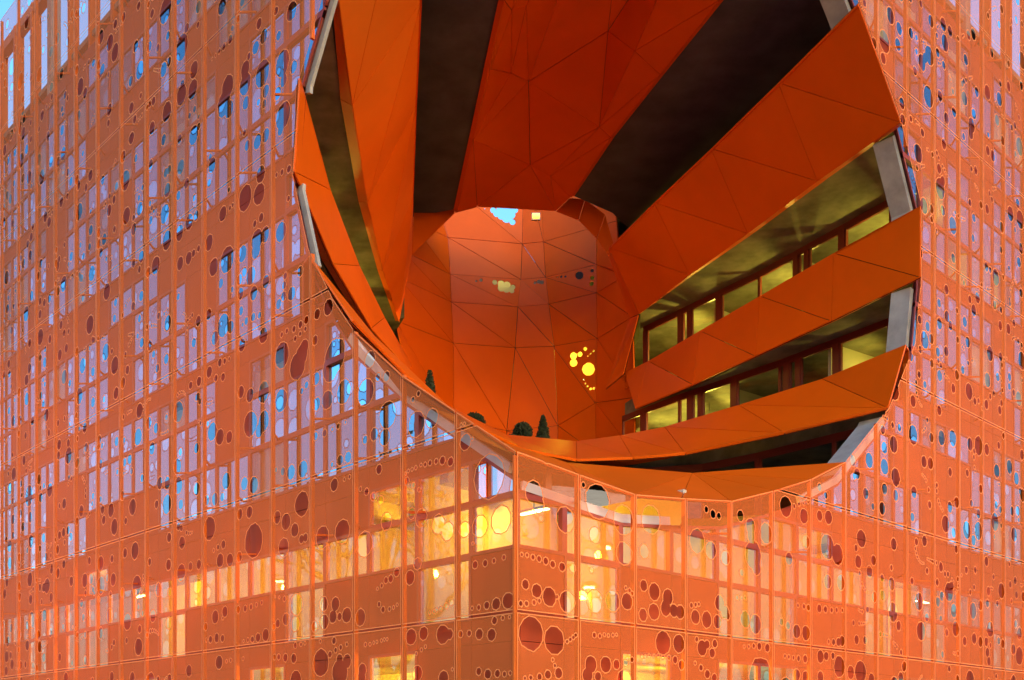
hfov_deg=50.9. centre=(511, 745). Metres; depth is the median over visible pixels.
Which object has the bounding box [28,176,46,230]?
window
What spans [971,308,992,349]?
window
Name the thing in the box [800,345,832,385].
balcony window
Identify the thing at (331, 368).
window
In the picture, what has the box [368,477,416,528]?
window
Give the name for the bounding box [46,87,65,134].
window
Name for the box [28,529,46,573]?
window
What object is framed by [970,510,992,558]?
window
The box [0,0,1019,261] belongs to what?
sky
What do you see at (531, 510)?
ceiling lamp
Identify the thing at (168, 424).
window
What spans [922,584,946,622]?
window
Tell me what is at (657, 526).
window
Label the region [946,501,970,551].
window
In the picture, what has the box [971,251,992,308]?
window
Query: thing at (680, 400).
balcony window
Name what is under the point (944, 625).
window
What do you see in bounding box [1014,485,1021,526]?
window
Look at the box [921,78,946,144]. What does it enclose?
window
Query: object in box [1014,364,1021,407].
window
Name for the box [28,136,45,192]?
window
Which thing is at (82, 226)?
window
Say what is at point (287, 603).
window
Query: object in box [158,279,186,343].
window
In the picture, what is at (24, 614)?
window
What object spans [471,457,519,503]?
window
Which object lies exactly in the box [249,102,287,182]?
window
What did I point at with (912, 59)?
window
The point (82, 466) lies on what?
window
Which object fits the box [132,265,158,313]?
window
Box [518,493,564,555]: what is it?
window
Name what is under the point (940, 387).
window
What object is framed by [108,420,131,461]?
window
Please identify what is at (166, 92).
window
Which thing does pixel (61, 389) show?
window
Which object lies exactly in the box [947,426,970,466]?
window
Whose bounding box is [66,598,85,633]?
window
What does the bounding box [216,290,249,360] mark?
window
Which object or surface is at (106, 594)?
window
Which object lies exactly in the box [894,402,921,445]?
window
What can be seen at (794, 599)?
window
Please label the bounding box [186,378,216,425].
window
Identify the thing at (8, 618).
window
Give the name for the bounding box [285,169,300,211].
window
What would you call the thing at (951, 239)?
window
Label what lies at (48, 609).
window
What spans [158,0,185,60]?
window
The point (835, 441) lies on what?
balcony window
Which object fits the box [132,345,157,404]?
window
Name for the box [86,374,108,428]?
window
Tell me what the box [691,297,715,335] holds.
balcony window
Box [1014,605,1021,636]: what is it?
window
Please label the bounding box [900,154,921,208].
window
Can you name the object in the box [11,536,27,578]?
window
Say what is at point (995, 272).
window
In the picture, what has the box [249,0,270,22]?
window
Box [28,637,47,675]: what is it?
window
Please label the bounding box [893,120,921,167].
window
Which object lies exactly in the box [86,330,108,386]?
window
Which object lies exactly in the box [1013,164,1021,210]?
window
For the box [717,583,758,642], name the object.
window
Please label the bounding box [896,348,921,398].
window
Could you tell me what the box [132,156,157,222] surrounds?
window
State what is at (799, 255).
balcony window
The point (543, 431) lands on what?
potted shrub
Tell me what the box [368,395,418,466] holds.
window
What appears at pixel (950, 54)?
window
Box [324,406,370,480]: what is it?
window
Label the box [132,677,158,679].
window
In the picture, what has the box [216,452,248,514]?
window
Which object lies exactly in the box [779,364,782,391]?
balcony window
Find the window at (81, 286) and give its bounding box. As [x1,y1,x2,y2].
[66,261,86,316]
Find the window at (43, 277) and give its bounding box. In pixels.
[28,253,46,306]
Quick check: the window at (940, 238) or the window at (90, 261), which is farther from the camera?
the window at (90, 261)
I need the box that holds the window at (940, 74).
[922,32,946,99]
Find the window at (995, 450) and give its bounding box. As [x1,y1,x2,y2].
[992,447,1013,483]
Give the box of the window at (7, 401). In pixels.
[4,395,11,434]
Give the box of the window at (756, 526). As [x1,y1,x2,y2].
[718,516,758,547]
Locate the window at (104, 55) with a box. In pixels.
[86,38,108,91]
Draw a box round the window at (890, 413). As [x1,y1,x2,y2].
[881,401,893,433]
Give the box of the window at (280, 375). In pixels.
[249,343,285,397]
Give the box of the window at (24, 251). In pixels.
[11,243,27,282]
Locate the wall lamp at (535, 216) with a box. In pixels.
[532,213,539,220]
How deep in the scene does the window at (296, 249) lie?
22.91 m
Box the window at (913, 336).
[908,303,921,352]
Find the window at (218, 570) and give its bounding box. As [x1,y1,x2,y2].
[216,559,248,604]
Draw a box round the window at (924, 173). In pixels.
[922,169,946,232]
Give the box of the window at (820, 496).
[801,486,832,511]
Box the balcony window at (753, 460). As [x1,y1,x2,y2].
[702,459,754,517]
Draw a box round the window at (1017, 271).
[1014,243,1021,287]
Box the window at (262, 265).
[249,213,284,289]
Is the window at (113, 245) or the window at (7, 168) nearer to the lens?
the window at (113, 245)
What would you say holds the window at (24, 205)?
in the office building
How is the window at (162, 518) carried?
in the office building
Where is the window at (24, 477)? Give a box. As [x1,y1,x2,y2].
[11,472,27,505]
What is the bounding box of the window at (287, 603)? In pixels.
[285,584,324,643]
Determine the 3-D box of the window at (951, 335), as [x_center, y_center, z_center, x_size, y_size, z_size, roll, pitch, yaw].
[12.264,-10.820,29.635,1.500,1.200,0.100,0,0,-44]
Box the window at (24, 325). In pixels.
[11,307,28,356]
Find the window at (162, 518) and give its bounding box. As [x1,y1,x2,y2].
[158,476,185,532]
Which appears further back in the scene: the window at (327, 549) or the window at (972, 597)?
the window at (972, 597)
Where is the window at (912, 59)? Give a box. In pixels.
[894,4,921,76]
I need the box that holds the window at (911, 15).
[893,0,921,30]
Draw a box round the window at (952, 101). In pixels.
[947,57,970,122]
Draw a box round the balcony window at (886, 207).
[845,205,890,246]
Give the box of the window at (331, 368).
[324,352,367,422]
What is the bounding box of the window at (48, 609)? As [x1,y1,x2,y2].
[46,603,65,636]
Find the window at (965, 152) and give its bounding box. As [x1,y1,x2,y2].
[947,101,970,164]
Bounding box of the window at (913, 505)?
[894,483,921,537]
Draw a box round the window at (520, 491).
[518,489,555,501]
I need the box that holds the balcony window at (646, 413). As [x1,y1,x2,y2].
[645,399,678,429]
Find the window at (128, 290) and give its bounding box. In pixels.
[108,283,131,329]
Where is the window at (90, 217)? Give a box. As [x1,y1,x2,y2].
[86,199,108,259]
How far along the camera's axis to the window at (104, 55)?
30.04 m
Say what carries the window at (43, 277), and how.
in the office building
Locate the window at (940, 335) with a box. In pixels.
[922,308,946,366]
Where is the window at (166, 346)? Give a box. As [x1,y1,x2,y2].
[158,328,185,390]
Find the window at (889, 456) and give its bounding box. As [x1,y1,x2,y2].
[865,429,893,481]
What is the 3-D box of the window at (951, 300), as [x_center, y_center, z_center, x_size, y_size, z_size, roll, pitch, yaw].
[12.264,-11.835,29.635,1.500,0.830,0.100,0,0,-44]
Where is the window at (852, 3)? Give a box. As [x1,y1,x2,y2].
[848,0,864,15]
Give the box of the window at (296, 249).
[285,205,310,268]
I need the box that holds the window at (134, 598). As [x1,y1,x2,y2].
[132,581,157,620]
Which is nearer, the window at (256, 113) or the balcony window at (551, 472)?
the window at (256, 113)
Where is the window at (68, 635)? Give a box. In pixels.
[66,630,85,671]
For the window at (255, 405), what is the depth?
23.71 m
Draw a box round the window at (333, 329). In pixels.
[324,319,351,363]
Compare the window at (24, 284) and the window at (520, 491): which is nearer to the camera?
the window at (520, 491)
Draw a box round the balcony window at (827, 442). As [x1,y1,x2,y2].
[759,440,832,514]
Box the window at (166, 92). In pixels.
[158,34,186,108]
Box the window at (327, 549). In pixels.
[324,530,367,583]
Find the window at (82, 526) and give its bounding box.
[66,514,86,561]
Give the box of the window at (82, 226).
[66,219,85,275]
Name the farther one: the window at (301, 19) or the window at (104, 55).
the window at (104, 55)
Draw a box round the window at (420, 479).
[417,461,470,516]
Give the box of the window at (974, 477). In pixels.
[970,467,992,516]
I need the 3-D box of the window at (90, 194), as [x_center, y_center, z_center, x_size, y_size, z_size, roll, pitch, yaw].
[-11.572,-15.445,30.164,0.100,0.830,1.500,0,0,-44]
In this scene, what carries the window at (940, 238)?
in the office building
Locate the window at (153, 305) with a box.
[132,297,157,358]
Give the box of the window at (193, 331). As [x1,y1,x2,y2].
[186,310,215,376]
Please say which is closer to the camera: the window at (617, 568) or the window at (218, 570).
the window at (617, 568)
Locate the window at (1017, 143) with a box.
[1014,124,1021,169]
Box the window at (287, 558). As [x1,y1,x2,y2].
[285,540,324,591]
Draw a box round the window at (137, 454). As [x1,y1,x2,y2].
[132,439,157,495]
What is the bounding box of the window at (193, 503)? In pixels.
[186,464,215,524]
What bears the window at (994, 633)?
in the office building
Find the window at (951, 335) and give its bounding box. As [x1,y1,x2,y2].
[947,323,970,379]
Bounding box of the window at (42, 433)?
[28,411,47,458]
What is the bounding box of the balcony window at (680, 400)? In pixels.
[679,397,686,421]
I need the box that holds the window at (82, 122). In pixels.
[66,93,85,153]
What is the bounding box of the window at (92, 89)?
[86,69,108,133]
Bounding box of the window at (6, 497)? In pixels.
[4,481,11,508]
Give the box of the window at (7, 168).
[4,149,11,180]
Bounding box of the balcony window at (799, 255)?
[798,252,803,310]
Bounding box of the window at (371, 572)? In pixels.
[368,518,416,575]
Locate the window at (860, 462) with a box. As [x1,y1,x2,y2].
[851,450,864,471]
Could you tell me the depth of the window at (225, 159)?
24.86 m
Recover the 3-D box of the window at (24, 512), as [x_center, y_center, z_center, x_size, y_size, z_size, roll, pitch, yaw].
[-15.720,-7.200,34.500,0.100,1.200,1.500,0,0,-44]
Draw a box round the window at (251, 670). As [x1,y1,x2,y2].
[249,664,285,679]
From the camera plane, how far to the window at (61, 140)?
32.28 m
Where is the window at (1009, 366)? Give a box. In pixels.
[993,351,1013,403]
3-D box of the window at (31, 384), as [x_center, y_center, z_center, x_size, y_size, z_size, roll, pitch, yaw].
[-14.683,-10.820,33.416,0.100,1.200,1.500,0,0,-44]
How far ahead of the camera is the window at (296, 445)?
22.64 m
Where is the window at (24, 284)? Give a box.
[11,269,27,319]
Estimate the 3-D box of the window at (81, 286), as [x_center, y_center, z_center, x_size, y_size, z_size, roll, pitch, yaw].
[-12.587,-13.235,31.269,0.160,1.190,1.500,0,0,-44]
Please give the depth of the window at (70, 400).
31.34 m
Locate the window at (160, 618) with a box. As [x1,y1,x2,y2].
[158,611,188,659]
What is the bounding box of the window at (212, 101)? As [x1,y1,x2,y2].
[186,70,216,129]
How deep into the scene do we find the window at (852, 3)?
25.82 m
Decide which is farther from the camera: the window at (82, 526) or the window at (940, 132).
the window at (82, 526)
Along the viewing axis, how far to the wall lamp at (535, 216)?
42.65 m
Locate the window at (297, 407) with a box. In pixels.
[285,365,323,436]
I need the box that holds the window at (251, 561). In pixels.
[249,550,284,598]
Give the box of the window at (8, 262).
[4,259,11,288]
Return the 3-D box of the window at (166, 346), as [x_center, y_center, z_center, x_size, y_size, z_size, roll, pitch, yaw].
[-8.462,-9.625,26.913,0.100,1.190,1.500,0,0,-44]
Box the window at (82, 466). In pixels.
[66,443,85,480]
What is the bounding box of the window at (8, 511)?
[4,506,11,544]
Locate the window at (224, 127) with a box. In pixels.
[216,76,248,154]
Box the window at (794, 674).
[759,663,797,679]
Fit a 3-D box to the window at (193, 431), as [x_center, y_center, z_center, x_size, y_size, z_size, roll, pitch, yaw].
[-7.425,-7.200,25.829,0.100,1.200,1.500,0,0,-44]
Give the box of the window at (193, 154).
[186,105,215,179]
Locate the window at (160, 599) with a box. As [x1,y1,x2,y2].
[158,574,185,615]
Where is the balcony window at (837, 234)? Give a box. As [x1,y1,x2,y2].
[809,232,838,266]
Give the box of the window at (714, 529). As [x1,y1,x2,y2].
[672,525,717,537]
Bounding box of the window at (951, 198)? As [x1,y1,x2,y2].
[947,189,970,250]
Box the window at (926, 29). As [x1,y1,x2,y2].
[922,0,946,55]
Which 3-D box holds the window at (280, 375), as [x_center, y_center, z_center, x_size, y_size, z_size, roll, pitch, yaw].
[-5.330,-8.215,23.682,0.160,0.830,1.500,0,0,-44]
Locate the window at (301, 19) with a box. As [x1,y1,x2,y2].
[285,0,328,43]
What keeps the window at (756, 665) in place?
in the office building
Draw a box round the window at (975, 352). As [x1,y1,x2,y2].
[970,338,992,391]
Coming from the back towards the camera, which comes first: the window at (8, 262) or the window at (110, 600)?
the window at (8, 262)
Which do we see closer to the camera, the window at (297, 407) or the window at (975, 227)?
the window at (297, 407)
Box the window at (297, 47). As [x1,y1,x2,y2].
[285,12,325,99]
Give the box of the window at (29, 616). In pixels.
[28,608,45,640]
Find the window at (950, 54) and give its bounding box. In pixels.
[947,27,970,78]
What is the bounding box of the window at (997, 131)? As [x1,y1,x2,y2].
[993,103,1013,162]
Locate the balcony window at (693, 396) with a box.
[692,393,697,418]
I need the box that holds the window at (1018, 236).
[1014,215,1021,248]
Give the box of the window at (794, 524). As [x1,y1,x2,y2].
[757,514,797,555]
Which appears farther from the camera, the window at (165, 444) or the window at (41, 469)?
the window at (41, 469)
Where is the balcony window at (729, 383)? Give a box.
[702,382,730,415]
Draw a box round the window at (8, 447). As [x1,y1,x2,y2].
[4,431,11,471]
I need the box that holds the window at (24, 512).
[11,498,27,542]
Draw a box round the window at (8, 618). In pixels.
[4,617,11,645]
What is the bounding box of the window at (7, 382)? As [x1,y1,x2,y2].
[4,369,11,398]
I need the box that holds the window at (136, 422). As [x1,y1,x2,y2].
[132,407,157,450]
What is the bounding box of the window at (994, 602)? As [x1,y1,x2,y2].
[993,600,1013,634]
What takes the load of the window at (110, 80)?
in the office building
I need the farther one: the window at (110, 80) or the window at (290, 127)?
the window at (110, 80)
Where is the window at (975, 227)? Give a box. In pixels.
[971,209,992,266]
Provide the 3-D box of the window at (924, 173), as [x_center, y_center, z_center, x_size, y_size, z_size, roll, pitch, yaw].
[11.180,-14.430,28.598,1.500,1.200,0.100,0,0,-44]
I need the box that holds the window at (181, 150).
[158,131,185,201]
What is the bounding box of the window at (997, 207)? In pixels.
[993,198,1013,241]
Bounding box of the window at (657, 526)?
[656,525,671,527]
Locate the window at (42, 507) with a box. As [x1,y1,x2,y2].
[28,490,46,535]
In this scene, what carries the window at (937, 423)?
in the office building
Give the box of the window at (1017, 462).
[1014,457,1021,487]
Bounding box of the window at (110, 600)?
[108,587,131,625]
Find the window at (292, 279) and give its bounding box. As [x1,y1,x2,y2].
[285,255,327,323]
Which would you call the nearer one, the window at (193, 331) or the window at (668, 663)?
the window at (668, 663)
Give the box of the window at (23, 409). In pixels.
[11,384,27,430]
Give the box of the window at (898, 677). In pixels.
[893,676,921,679]
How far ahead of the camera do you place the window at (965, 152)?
29.76 m
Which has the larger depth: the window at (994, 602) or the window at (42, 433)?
the window at (42, 433)
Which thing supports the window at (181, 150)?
in the office building
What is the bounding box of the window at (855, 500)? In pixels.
[830,467,864,520]
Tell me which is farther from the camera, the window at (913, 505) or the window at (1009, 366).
the window at (1009, 366)
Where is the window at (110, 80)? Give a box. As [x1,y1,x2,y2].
[108,43,132,111]
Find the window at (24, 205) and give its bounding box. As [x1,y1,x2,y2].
[11,194,28,246]
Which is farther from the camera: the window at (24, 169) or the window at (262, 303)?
the window at (24, 169)
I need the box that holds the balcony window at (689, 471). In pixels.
[628,469,701,517]
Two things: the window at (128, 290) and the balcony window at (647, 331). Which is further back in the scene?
the balcony window at (647, 331)
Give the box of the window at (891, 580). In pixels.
[865,572,893,613]
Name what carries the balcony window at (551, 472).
in the office building
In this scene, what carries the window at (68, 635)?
in the office building
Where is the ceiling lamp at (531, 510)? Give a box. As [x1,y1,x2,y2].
[520,477,551,515]
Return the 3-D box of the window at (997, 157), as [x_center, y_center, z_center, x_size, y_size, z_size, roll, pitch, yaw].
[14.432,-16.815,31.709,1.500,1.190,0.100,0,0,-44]
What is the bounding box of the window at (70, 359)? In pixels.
[66,345,85,398]
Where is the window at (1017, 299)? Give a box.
[1014,283,1021,328]
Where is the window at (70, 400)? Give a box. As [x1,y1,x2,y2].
[66,387,85,439]
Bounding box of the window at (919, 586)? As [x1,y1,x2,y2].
[894,578,921,618]
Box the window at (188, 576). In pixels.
[186,567,215,610]
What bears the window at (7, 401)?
in the office building
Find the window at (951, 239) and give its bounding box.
[947,234,970,293]
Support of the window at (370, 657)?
in the office building
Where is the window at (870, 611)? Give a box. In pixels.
[864,609,893,658]
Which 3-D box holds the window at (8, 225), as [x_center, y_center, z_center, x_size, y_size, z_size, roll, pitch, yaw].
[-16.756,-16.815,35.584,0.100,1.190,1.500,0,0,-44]
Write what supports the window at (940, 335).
in the office building
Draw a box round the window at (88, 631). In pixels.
[86,626,108,668]
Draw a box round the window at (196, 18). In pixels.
[186,0,215,33]
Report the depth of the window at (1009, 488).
31.82 m
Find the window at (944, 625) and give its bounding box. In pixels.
[921,619,946,664]
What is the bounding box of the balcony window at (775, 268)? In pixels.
[759,257,792,295]
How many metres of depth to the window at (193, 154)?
25.93 m
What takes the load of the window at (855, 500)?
in the office building
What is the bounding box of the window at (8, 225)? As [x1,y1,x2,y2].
[4,211,11,253]
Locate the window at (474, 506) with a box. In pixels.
[471,494,512,555]
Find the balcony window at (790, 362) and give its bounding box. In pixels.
[789,359,795,388]
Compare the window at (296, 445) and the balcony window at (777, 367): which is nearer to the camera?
the window at (296, 445)
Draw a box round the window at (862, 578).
[832,564,864,608]
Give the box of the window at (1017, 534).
[1014,525,1021,566]
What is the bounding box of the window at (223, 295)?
[216,237,248,308]
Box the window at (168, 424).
[158,394,185,438]
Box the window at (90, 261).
[86,243,107,301]
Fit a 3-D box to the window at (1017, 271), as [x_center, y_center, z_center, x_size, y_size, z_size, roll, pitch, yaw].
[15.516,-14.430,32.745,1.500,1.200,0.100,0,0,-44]
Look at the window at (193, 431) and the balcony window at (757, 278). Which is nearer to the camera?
the window at (193, 431)
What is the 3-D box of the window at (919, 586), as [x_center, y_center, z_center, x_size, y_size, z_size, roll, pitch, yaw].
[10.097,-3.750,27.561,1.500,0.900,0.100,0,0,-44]
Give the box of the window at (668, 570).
[621,523,671,574]
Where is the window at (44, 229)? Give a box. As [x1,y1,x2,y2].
[28,226,46,267]
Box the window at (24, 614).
[11,612,27,643]
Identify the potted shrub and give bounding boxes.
[425,370,435,392]
[467,412,485,423]
[512,421,532,436]
[535,414,550,438]
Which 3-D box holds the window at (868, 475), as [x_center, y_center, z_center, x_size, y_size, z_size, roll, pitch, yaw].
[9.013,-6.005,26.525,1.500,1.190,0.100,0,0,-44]
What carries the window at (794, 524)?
in the office building
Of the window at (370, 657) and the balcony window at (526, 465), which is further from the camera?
the balcony window at (526, 465)
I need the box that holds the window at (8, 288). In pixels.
[4,284,11,325]
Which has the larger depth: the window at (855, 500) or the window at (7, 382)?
the window at (7, 382)
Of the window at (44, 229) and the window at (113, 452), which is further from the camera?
the window at (44, 229)
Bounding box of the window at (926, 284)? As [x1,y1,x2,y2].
[922,276,946,321]
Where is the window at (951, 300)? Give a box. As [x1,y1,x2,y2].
[947,292,970,336]
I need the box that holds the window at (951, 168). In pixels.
[947,158,970,207]
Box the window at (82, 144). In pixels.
[66,134,86,195]
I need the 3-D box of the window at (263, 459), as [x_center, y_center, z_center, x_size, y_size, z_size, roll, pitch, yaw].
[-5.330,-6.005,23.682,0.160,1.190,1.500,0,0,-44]
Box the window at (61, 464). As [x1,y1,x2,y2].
[46,454,65,489]
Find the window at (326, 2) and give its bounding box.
[324,0,329,7]
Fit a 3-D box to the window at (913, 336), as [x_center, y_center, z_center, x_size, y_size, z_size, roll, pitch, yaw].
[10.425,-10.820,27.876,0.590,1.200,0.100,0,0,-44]
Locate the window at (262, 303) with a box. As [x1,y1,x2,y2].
[249,269,287,342]
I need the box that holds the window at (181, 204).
[158,180,185,248]
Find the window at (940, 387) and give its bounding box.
[919,354,946,410]
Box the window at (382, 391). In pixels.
[368,366,397,405]
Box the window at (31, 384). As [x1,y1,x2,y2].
[28,372,45,420]
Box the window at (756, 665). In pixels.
[716,659,758,679]
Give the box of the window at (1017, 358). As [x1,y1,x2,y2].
[1013,337,1021,367]
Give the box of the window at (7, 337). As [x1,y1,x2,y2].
[4,321,11,362]
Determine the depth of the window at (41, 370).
33.32 m
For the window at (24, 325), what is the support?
in the office building
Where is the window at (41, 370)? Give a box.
[28,344,46,382]
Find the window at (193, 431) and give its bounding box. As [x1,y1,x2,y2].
[186,413,216,474]
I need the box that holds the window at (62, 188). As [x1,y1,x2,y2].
[46,156,65,213]
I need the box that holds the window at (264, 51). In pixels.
[249,6,284,74]
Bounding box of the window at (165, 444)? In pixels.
[158,427,185,485]
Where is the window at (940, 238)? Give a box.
[922,216,946,277]
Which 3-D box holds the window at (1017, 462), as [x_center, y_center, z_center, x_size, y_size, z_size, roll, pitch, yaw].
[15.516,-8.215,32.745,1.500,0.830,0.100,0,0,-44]
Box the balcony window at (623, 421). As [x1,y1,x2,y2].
[622,414,639,434]
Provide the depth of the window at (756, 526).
22.60 m
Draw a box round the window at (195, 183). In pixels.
[186,156,215,228]
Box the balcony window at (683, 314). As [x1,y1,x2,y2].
[682,311,686,340]
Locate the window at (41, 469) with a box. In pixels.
[28,463,45,497]
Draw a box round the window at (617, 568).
[563,556,620,626]
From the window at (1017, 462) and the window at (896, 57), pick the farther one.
the window at (1017, 462)
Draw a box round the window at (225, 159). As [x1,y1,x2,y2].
[216,130,248,206]
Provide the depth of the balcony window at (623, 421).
39.24 m
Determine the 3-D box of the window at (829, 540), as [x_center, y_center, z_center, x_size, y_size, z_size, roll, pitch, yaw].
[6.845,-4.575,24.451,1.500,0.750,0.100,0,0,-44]
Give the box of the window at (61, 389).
[46,358,65,410]
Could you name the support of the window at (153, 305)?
in the office building
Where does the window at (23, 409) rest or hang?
in the office building
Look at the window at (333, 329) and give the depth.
21.84 m
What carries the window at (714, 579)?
in the office building
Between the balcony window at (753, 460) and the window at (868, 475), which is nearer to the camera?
the window at (868, 475)
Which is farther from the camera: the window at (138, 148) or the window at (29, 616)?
the window at (29, 616)
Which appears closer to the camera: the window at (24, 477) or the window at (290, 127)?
the window at (290, 127)
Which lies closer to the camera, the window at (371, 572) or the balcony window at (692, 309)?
the window at (371, 572)
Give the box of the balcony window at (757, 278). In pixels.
[721,276,758,340]
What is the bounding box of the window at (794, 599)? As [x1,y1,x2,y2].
[759,590,797,647]
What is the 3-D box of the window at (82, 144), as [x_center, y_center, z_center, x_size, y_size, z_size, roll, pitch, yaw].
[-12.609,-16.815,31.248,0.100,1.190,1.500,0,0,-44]
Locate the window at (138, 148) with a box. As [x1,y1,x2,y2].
[132,123,157,177]
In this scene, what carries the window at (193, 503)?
in the office building
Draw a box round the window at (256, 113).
[249,45,284,128]
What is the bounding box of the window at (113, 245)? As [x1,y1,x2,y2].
[108,224,132,285]
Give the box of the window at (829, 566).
[797,557,832,602]
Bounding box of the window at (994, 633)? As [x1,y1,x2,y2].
[993,632,1013,672]
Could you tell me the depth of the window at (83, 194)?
31.65 m
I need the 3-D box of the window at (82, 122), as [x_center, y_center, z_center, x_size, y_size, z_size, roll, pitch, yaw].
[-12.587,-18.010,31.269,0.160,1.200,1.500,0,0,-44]
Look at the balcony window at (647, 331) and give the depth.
39.56 m
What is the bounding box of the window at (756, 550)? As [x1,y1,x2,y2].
[718,539,758,589]
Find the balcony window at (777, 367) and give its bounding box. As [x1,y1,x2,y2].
[737,365,778,404]
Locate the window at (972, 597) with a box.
[971,596,992,631]
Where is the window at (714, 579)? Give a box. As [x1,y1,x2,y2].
[668,528,717,582]
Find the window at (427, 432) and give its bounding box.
[417,410,453,451]
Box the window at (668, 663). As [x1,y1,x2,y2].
[619,650,671,679]
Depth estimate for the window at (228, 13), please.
25.11 m
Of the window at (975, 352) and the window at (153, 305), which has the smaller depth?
the window at (153, 305)
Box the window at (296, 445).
[285,423,324,492]
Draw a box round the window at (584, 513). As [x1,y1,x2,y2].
[561,505,620,565]
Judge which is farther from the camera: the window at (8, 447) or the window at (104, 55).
the window at (8, 447)
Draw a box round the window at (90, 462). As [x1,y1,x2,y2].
[86,432,107,471]
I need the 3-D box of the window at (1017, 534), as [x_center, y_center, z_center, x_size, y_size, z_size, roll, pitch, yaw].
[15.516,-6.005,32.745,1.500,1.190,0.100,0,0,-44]
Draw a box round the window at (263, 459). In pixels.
[249,438,285,504]
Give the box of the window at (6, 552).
[4,543,11,581]
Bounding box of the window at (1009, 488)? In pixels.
[993,476,1013,524]
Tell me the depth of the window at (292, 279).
22.88 m
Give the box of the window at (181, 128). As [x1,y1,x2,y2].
[158,97,185,154]
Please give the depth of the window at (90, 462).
30.34 m
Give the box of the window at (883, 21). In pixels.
[865,0,893,51]
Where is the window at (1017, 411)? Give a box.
[1013,404,1021,447]
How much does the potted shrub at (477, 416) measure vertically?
1.877 m
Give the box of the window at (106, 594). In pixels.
[86,593,107,629]
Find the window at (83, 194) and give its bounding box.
[66,190,85,234]
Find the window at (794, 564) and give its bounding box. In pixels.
[759,548,797,596]
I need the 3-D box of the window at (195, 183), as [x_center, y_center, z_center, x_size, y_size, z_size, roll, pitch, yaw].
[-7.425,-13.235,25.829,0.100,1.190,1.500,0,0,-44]
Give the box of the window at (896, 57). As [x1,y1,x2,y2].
[893,52,921,122]
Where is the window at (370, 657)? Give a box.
[368,651,417,679]
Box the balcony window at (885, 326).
[839,324,887,371]
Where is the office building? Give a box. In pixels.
[0,0,1023,679]
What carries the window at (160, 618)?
in the office building
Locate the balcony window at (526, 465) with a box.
[502,455,545,487]
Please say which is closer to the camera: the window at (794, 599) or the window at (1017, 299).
the window at (794, 599)
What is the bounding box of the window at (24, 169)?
[11,156,27,209]
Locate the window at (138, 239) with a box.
[132,203,158,267]
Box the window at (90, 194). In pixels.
[86,169,107,217]
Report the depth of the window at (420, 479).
19.46 m
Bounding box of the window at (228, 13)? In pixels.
[216,0,249,53]
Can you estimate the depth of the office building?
28.70 m
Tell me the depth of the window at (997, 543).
31.92 m
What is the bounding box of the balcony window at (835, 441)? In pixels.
[833,436,882,523]
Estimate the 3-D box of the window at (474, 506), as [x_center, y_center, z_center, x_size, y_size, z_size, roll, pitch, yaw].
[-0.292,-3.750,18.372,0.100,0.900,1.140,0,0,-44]
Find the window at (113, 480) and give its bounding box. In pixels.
[108,451,132,505]
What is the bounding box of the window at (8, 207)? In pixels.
[4,174,11,215]
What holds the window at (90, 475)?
in the office building
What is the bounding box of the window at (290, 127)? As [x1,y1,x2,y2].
[285,88,305,155]
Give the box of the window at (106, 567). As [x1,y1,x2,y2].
[86,565,108,597]
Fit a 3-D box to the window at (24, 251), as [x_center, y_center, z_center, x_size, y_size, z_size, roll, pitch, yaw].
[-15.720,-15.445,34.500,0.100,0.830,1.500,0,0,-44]
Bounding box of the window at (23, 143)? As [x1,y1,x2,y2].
[11,129,28,172]
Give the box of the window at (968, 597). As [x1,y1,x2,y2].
[947,590,970,627]
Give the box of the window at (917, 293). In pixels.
[912,279,921,306]
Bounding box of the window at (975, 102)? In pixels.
[971,81,992,143]
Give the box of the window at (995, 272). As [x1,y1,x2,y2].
[993,268,1013,322]
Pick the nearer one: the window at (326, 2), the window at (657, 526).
the window at (657, 526)
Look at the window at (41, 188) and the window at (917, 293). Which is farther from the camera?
the window at (41, 188)
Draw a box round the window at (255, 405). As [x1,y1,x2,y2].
[249,382,284,450]
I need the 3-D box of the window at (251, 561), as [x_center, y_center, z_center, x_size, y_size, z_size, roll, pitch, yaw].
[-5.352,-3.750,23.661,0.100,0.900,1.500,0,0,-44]
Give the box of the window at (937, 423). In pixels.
[921,415,946,456]
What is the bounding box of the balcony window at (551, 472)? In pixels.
[550,471,627,500]
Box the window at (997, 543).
[993,518,1013,564]
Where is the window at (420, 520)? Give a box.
[417,504,470,565]
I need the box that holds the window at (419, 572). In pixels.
[417,556,473,626]
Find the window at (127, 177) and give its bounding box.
[108,147,131,198]
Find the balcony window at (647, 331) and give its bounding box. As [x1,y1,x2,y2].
[646,315,677,376]
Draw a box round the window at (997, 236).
[993,226,1013,281]
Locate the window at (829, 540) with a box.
[798,523,832,563]
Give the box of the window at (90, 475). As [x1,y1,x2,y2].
[86,462,108,513]
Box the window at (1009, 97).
[993,74,1013,122]
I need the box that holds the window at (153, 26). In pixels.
[132,15,157,87]
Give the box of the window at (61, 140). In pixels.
[46,115,65,174]
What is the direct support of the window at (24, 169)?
in the office building
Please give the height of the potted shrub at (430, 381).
2.512 m
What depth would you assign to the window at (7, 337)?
35.65 m
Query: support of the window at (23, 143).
in the office building
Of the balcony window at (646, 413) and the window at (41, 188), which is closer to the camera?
the window at (41, 188)
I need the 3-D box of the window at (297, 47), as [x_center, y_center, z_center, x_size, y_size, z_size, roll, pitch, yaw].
[-4.327,-14.430,22.590,0.100,1.200,1.464,0,0,-44]
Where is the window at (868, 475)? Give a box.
[863,472,893,529]
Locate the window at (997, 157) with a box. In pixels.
[993,144,1013,202]
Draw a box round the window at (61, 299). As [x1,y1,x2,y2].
[46,277,65,330]
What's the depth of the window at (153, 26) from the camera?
28.13 m

